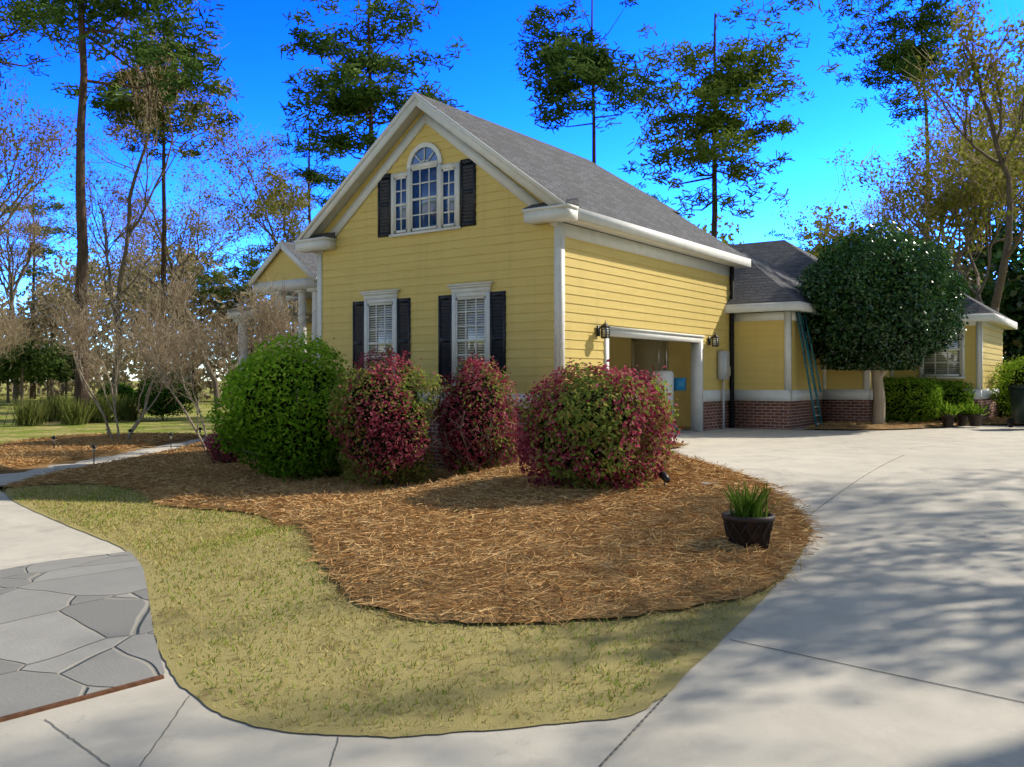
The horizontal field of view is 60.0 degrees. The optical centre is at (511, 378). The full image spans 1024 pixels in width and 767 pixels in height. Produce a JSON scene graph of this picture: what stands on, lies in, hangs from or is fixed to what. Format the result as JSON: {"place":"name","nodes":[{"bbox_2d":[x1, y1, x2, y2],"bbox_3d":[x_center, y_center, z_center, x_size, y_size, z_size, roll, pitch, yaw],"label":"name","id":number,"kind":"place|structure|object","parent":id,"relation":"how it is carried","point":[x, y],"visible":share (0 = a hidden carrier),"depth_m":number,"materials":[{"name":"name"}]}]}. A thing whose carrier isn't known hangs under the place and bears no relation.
{"place":"outdoors","nodes":[
{"label":"outdoors","id":0,"kind":"place"},
{"bbox_2d":[0,381,1023,492],"bbox_3d":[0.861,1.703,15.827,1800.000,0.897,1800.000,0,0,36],"label":"lawn terrain","id":1,"kind":"structure","parent":0,"point":[181,423],"depth_m":36.30,"materials":[{"name":"green plant"}]},
{"bbox_2d":[0,289,9,321],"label":"understory tree","id":2,"kind":"object","parent":1,"relation":"on","point":[3,298],"visible":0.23,"depth_m":92.60,"materials":[{"name":"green plant"}]},
{"bbox_2d":[0,345,25,402],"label":"orchard tree","id":3,"kind":"object","parent":1,"relation":"on","point":[6,378],"visible":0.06,"depth_m":65.90,"materials":[{"name":"green plant"}]},
{"bbox_2d":[0,312,48,394],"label":"understory tree","id":4,"kind":"object","parent":1,"relation":"on","point":[35,336],"visible":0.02,"depth_m":103.13,"materials":[{"name":"plant"}]},
{"bbox_2d":[0,288,57,367],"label":"crape myrtle tree","id":5,"kind":"object","parent":1,"relation":"on","point":[12,327],"visible":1,"depth_m":29.86,"materials":[{"name":"brown plant"}]},
{"bbox_2d":[0,336,61,406],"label":"orchard tree","id":6,"kind":"object","parent":1,"relation":"on","point":[35,358],"visible":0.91,"depth_m":57.84,"materials":[{"name":"green plant"}]},
{"bbox_2d":[0,180,75,404],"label":"hardwood tree","id":7,"kind":"object","parent":1,"relation":"on","point":[11,282],"visible":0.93,"depth_m":61.62,"materials":[{"name":"brown plant"}]},
{"bbox_2d":[0,0,78,89],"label":"pine tree","id":8,"kind":"object","parent":1,"relation":"on","point":[31,4],"visible":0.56,"depth_m":47.43,"materials":[{"name":"green plant"}]},
{"bbox_2d":[17,343,73,400],"bbox_3d":[-32.870,-0.179,61.920,3.935,4.698,3.990,0,0,36],"label":"orchard tree","id":9,"kind":"object","parent":1,"relation":"on","point":[59,370],"visible":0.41,"depth_m":61.77,"materials":[{"name":"green plant"}]},
{"bbox_2d":[0,184,102,398],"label":"pine tree","id":10,"kind":"object","parent":1,"relation":"on","point":[33,278],"visible":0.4,"depth_m":83.79,"materials":[{"name":"green plant"}]},
{"bbox_2d":[1,269,104,398],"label":"understory tree","id":11,"kind":"object","parent":1,"relation":"on","point":[43,319],"visible":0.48,"depth_m":81.73,"materials":[{"name":"brown plant"}]},
{"bbox_2d":[0,61,109,231],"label":"hardwood tree","id":12,"kind":"object","parent":1,"relation":"on","point":[37,143],"visible":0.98,"depth_m":41.86,"materials":[{"name":"brown plant"}]},
{"bbox_2d":[42,346,75,396],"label":"orchard tree","id":13,"kind":"object","parent":1,"relation":"on","point":[71,367],"visible":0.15,"depth_m":69.34,"materials":[{"name":"green plant"}]},
{"bbox_2d":[4,393,144,425],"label":"ornamental grass clumps","id":14,"kind":"object","parent":1,"relation":"on","point":[39,412],"visible":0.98,"depth_m":37.02,"materials":[{"name":"green plant"}]},
{"bbox_2d":[21,229,132,329],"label":"understory tree","id":15,"kind":"object","parent":1,"relation":"on","point":[39,278],"visible":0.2,"depth_m":85.12,"materials":[{"name":"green plant"}]},
{"bbox_2d":[30,207,167,396],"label":"hardwood tree","id":16,"kind":"object","parent":1,"relation":"on","point":[62,385],"visible":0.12,"depth_m":80.28,"materials":[{"name":"brown plant"}]},
{"bbox_2d":[0,437,214,486],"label":"walkway","id":17,"kind":"structure","parent":1,"relation":"on","point":[5,479],"depth_m":19.18,"materials":[{"name":"grey concrete"}]},
{"bbox_2d":[95,382,135,401],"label":"bush","id":18,"kind":"object","parent":1,"relation":"on","point":[125,389],"visible":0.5,"depth_m":56.66,"materials":[{"name":"green plant"}]},
{"bbox_2d":[4,0,227,422],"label":"pine tree","id":19,"kind":"object","parent":1,"relation":"on","point":[140,50],"visible":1,"depth_m":38.44,"materials":[{"name":"green plant"}]},
{"bbox_2d":[37,246,208,438],"bbox_3d":[-11.034,-0.809,25.431,4.564,5.601,5.732,0,0,-24],"label":"crape myrtle tree","id":20,"kind":"object","parent":1,"relation":"on","point":[81,328],"visible":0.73,"depth_m":25.04,"materials":[{"name":"brown plant"}]},
{"bbox_2d":[99,221,179,375],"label":"hardwood tree","id":21,"kind":"object","parent":1,"relation":"on","point":[144,249],"visible":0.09,"depth_m":78.39,"materials":[{"name":"brown plant"}]},
{"bbox_2d":[87,258,202,377],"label":"understory tree","id":22,"kind":"object","parent":1,"relation":"on","point":[124,311],"visible":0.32,"depth_m":69.51,"materials":[{"name":"brown plant"}]},
{"bbox_2d":[47,0,245,396],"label":"hardwood tree","id":23,"kind":"object","parent":1,"relation":"on","point":[130,227],"visible":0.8,"depth_m":50.00,"materials":[{"name":"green plant"}]},
{"bbox_2d":[41,150,270,407],"bbox_3d":[-23.252,-6.619,60.288,13.378,17.433,11.264,0,0,5],"label":"hardwood tree","id":24,"kind":"object","parent":1,"relation":"on","point":[202,227],"visible":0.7,"depth_m":58.65,"materials":[{"name":"brown plant"}]},
{"bbox_2d":[131,365,200,420],"bbox_3d":[-15.951,0.551,40.420,3.008,2.760,3.209,0,0,36],"label":"bush","id":25,"kind":"object","parent":1,"relation":"on","point":[161,405],"visible":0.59,"depth_m":39.80,"materials":[{"name":"green plant"}]},
{"bbox_2d":[90,12,243,411],"bbox_3d":[-20.784,-9.871,52.999,9.405,24.084,9.550,0,0,36],"label":"pine tree","id":26,"kind":"object","parent":1,"relation":"on","point":[115,106],"visible":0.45,"depth_m":51.95,"materials":[{"name":"green plant"}]},
{"bbox_2d":[128,242,223,375],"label":"understory tree","id":27,"kind":"object","parent":1,"relation":"on","point":[155,275],"visible":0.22,"depth_m":73.65,"materials":[{"name":"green plant"}]},
{"bbox_2d":[127,239,238,398],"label":"pine tree","id":28,"kind":"object","parent":1,"relation":"on","point":[200,288],"visible":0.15,"depth_m":79.18,"materials":[{"name":"green plant"}]},
{"bbox_2d":[203,425,238,463],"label":"shrub","id":29,"kind":"object","parent":1,"relation":"on","point":[217,455],"visible":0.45,"depth_m":18.02,"materials":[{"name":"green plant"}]},
{"bbox_2d":[196,300,254,384],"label":"understory tree","id":30,"kind":"object","parent":1,"relation":"on","point":[225,329],"visible":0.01,"depth_m":104.43,"materials":[{"name":"brown plant"}]},
{"bbox_2d":[161,104,321,351],"bbox_3d":[-15.925,-7.044,53.457,9.085,18.313,8.049,0,0,-8],"label":"hardwood tree","id":31,"kind":"object","parent":1,"relation":"on","point":[272,201],"visible":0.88,"depth_m":53.60,"materials":[{"name":"brown plant"}]},
{"bbox_2d":[185,243,297,355],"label":"pine tree","id":32,"kind":"object","parent":1,"relation":"on","point":[252,270],"visible":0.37,"depth_m":73.06,"materials":[{"name":"green plant"}]},
{"bbox_2d":[190,275,297,350],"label":"understory tree","id":33,"kind":"object","parent":1,"relation":"on","point":[211,296],"visible":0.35,"depth_m":72.93,"materials":[{"name":"brown plant"}]},
{"bbox_2d":[247,101,353,251],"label":"pine tree","id":34,"kind":"object","parent":1,"relation":"on","point":[315,176],"visible":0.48,"depth_m":69.19,"materials":[{"name":"green plant"}]},
{"bbox_2d":[51,427,669,486],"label":"landscape lights","id":35,"kind":"object","parent":1,"relation":"on","point":[664,476],"visible":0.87,"depth_m":19.02,"materials":[{"name":"black metal"}]},
{"bbox_2d":[277,0,471,160],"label":"pine tree","id":36,"kind":"object","parent":1,"relation":"on","point":[344,97],"visible":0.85,"depth_m":44.57,"materials":[{"name":"green plant"}]},
{"bbox_2d":[324,340,463,487],"bbox_3d":[-2.017,0.652,14.373,2.092,2.563,1.844,0,0,36],"label":"loropetalum shrub","id":37,"kind":"object","parent":1,"relation":"on","point":[384,416],"visible":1,"depth_m":13.98,"materials":[{"name":"red plant"}]},
{"bbox_2d":[0,437,813,622],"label":"pine straw","id":38,"kind":"object","parent":1,"relation":"on","point":[460,617],"visible":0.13,"depth_m":7.07,"materials":[{"name":"brown plant"}]},
{"bbox_2d":[100,271,313,449],"bbox_3d":[-7.442,-0.348,22.265,5.030,4.676,4.944,0,0,-11],"label":"crape myrtle tree","id":39,"kind":"object","parent":38,"relation":"on","point":[262,316],"visible":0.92,"depth_m":21.24,"materials":[{"name":"brown plant"}]},
{"bbox_2d":[199,327,355,481],"bbox_3d":[-3.862,0.521,15.672,2.886,2.820,2.878,0,0,36],"label":"bush","id":40,"kind":"object","parent":38,"relation":"on","point":[277,416],"visible":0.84,"depth_m":15.01,"materials":[{"name":"green plant"}]},
{"bbox_2d":[721,481,782,549],"bbox_3d":[2.049,1.205,7.713,0.518,0.625,0.488,0,0,36],"label":"potted plant","id":41,"kind":"object","parent":38,"relation":"on","point":[748,520],"visible":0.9,"depth_m":7.58,"materials":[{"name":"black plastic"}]},
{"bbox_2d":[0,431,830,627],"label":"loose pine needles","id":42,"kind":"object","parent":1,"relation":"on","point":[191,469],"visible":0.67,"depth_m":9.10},
{"bbox_2d":[422,349,523,476],"bbox_3d":[-0.647,0.681,14.943,1.779,2.503,2.028,0,0,36],"label":"loropetalum shrub","id":43,"kind":"object","parent":1,"relation":"on","point":[478,406],"visible":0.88,"depth_m":14.63,"materials":[{"name":"red plant"}]},
{"bbox_2d":[2,308,1005,397],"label":"woodland edge evergreen","id":44,"kind":"object","parent":1,"relation":"on","point":[130,370],"visible":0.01,"depth_m":91.69,"materials":[{"name":"green plant"}]},
{"bbox_2d":[0,271,1013,400],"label":"budding woodland","id":45,"kind":"object","parent":1,"relation":"on","point":[71,383],"visible":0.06,"depth_m":83.78,"materials":[{"name":"green plant"}]},
{"bbox_2d":[0,425,1023,766],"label":"concrete driveway","id":46,"kind":"structure","parent":1,"relation":"on","point":[912,567],"depth_m":5.20,"materials":[{"name":"grey concrete"}]},
{"bbox_2d":[0,674,163,721],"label":"brick edging","id":47,"kind":"object","parent":46,"relation":"on","point":[75,699],"visible":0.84,"depth_m":5.01,"materials":[{"name":"brown brick"}]},
{"bbox_2d":[0,551,164,716],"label":"stone paving","id":48,"kind":"structure","parent":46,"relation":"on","point":[70,628],"depth_m":6.29,"materials":[{"name":"grey stone"}]},
{"bbox_2d":[5,482,805,736],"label":"lawn","id":49,"kind":"structure","parent":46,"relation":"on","point":[465,720],"depth_m":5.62,"materials":[{"name":"green plant"}]},
{"bbox_2d":[45,455,1023,765],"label":"driveway control joints","id":50,"kind":"object","parent":46,"relation":"on","point":[623,739],"visible":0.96,"depth_m":4.65,"materials":[{"name":"grey concrete"}]},
{"bbox_2d":[934,385,1023,427],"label":"potted plants","id":51,"kind":"object","parent":46,"relation":"on","point":[964,412],"visible":0.91,"depth_m":22.08,"materials":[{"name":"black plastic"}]},
{"bbox_2d":[511,358,683,490],"bbox_3d":[1.032,0.605,10.848,1.992,1.726,2.004,0,0,36],"label":"loropetalum shrub","id":52,"kind":"object","parent":1,"relation":"on","point":[592,431],"visible":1,"depth_m":10.33,"materials":[{"name":"red plant"}]},
{"bbox_2d":[509,0,691,163],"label":"pine tree","id":53,"kind":"object","parent":1,"relation":"on","point":[583,62],"visible":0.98,"depth_m":49.29,"materials":[{"name":"green plant"}]},
{"bbox_2d":[209,92,1016,470],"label":"house","id":54,"kind":"structure","parent":1,"relation":"on","point":[441,238],"depth_m":18.38,"materials":[{"name":"paint"}]},
{"bbox_2d":[632,340,685,432],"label":"garage contents","id":55,"kind":"object","parent":54,"relation":"on","point":[678,384],"visible":0.19,"depth_m":20.66,"materials":[{"name":"white metal"}]},
{"bbox_2d":[640,374,669,439],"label":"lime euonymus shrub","id":56,"kind":"object","parent":1,"relation":"on","point":[657,387],"visible":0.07,"depth_m":15.82,"materials":[{"name":"green plant"}]},
{"bbox_2d":[635,182,691,220],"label":"pine tree","id":57,"kind":"object","parent":1,"relation":"on","point":[657,198],"visible":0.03,"depth_m":88.31,"materials":[{"name":"green plant"}]},
{"bbox_2d":[687,213,743,244],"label":"understory tree","id":58,"kind":"object","parent":1,"relation":"on","point":[723,238],"visible":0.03,"depth_m":71.66,"materials":[{"name":"brown plant"}]},
{"bbox_2d":[620,0,842,237],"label":"pine tree","id":59,"kind":"object","parent":1,"relation":"on","point":[732,84],"visible":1,"depth_m":44.76,"materials":[{"name":"green plant"}]},
{"bbox_2d":[764,217,837,252],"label":"tree","id":60,"kind":"object","parent":1,"relation":"on","point":[784,237],"visible":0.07,"depth_m":84.11,"materials":[{"name":"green plant"}]},
{"bbox_2d":[799,201,882,257],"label":"understory tree","id":61,"kind":"object","parent":1,"relation":"on","point":[814,253],"visible":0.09,"depth_m":73.50,"materials":[{"name":"plant"}]},
{"bbox_2d":[809,153,950,256],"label":"hardwood tree","id":62,"kind":"object","parent":1,"relation":"on","point":[864,213],"visible":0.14,"depth_m":72.93,"materials":[{"name":"brown plant"}]},
{"bbox_2d":[777,60,1023,279],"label":"hardwood tree","id":63,"kind":"object","parent":1,"relation":"on","point":[891,210],"visible":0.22,"depth_m":48.35,"materials":[{"name":"brown plant"}]},
{"bbox_2d":[823,0,984,237],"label":"pine tree","id":64,"kind":"object","parent":1,"relation":"on","point":[887,61],"visible":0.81,"depth_m":59.20,"materials":[{"name":"green plant"}]},
{"bbox_2d":[803,416,1022,428],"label":"mulch bed","id":65,"kind":"object","parent":1,"relation":"on","point":[889,426],"visible":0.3,"depth_m":21.81,"materials":[{"name":"brown plant"}]},
{"bbox_2d":[796,301,822,429],"bbox_3d":[7.307,-0.391,21.695,0.588,3.223,0.495,0,0,36],"label":"extension ladder","id":66,"kind":"object","parent":65,"relation":"on","point":[804,332],"visible":0.94,"depth_m":21.62,"materials":[{"name":"teal plastic"}]},
{"bbox_2d":[791,216,976,423],"bbox_3d":[9.012,-1.268,22.086,4.487,5.388,4.591,0,0,36],"label":"clipped holly tree","id":67,"kind":"object","parent":65,"relation":"on","point":[902,304],"depth_m":20.87,"materials":[{"name":"green plant"}]},
{"bbox_2d":[872,375,947,421],"bbox_3d":[10.349,0.521,23.288,2.045,1.273,1.528,0,0,36],"label":"clipped hedge","id":68,"kind":"object","parent":65,"relation":"on","point":[906,398],"visible":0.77,"depth_m":22.82,"materials":[{"name":"green plant"}]},
{"bbox_2d":[922,380,976,420],"bbox_3d":[11.753,0.565,23.983,1.622,1.160,1.546,0,0,36],"label":"clipped hedge","id":69,"kind":"object","parent":65,"relation":"on","point":[957,394],"visible":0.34,"depth_m":23.44,"materials":[{"name":"green plant"}]},
{"bbox_2d":[989,355,1023,416],"bbox_3d":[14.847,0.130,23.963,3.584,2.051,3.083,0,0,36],"label":"hedge","id":70,"kind":"object","parent":65,"relation":"on","point":[1017,376],"visible":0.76,"depth_m":24.28,"materials":[{"name":"green plant"}]},
{"bbox_2d":[844,0,1023,311],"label":"hardwood tree","id":71,"kind":"object","parent":1,"relation":"on","point":[983,187],"visible":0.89,"depth_m":30.69,"materials":[{"name":"brown plant"}]},
{"bbox_2d":[881,223,994,293],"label":"understory tree","id":72,"kind":"object","parent":1,"relation":"on","point":[967,260],"visible":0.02,"depth_m":70.30,"materials":[{"name":"green plant"}]},
{"bbox_2d":[856,51,1023,293],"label":"hardwood tree","id":73,"kind":"object","parent":1,"relation":"on","point":[961,125],"visible":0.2,"depth_m":50.55,"materials":[{"name":"brown plant"}]},
{"bbox_2d":[940,57,1023,364],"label":"tree","id":74,"kind":"object","parent":1,"relation":"on","point":[1005,110],"visible":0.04,"depth_m":70.08,"materials":[{"name":"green plant"}]},
{"bbox_2d":[954,209,1023,362],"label":"tree","id":75,"kind":"object","parent":1,"relation":"on","point":[1011,307],"visible":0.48,"depth_m":35.46,"materials":[{"name":"green plant"}]},
{"bbox_2d":[0,0,1023,380],"label":"sky","id":76,"kind":"structure","parent":0,"point":[482,81],"materials":[{"name":"blue"}]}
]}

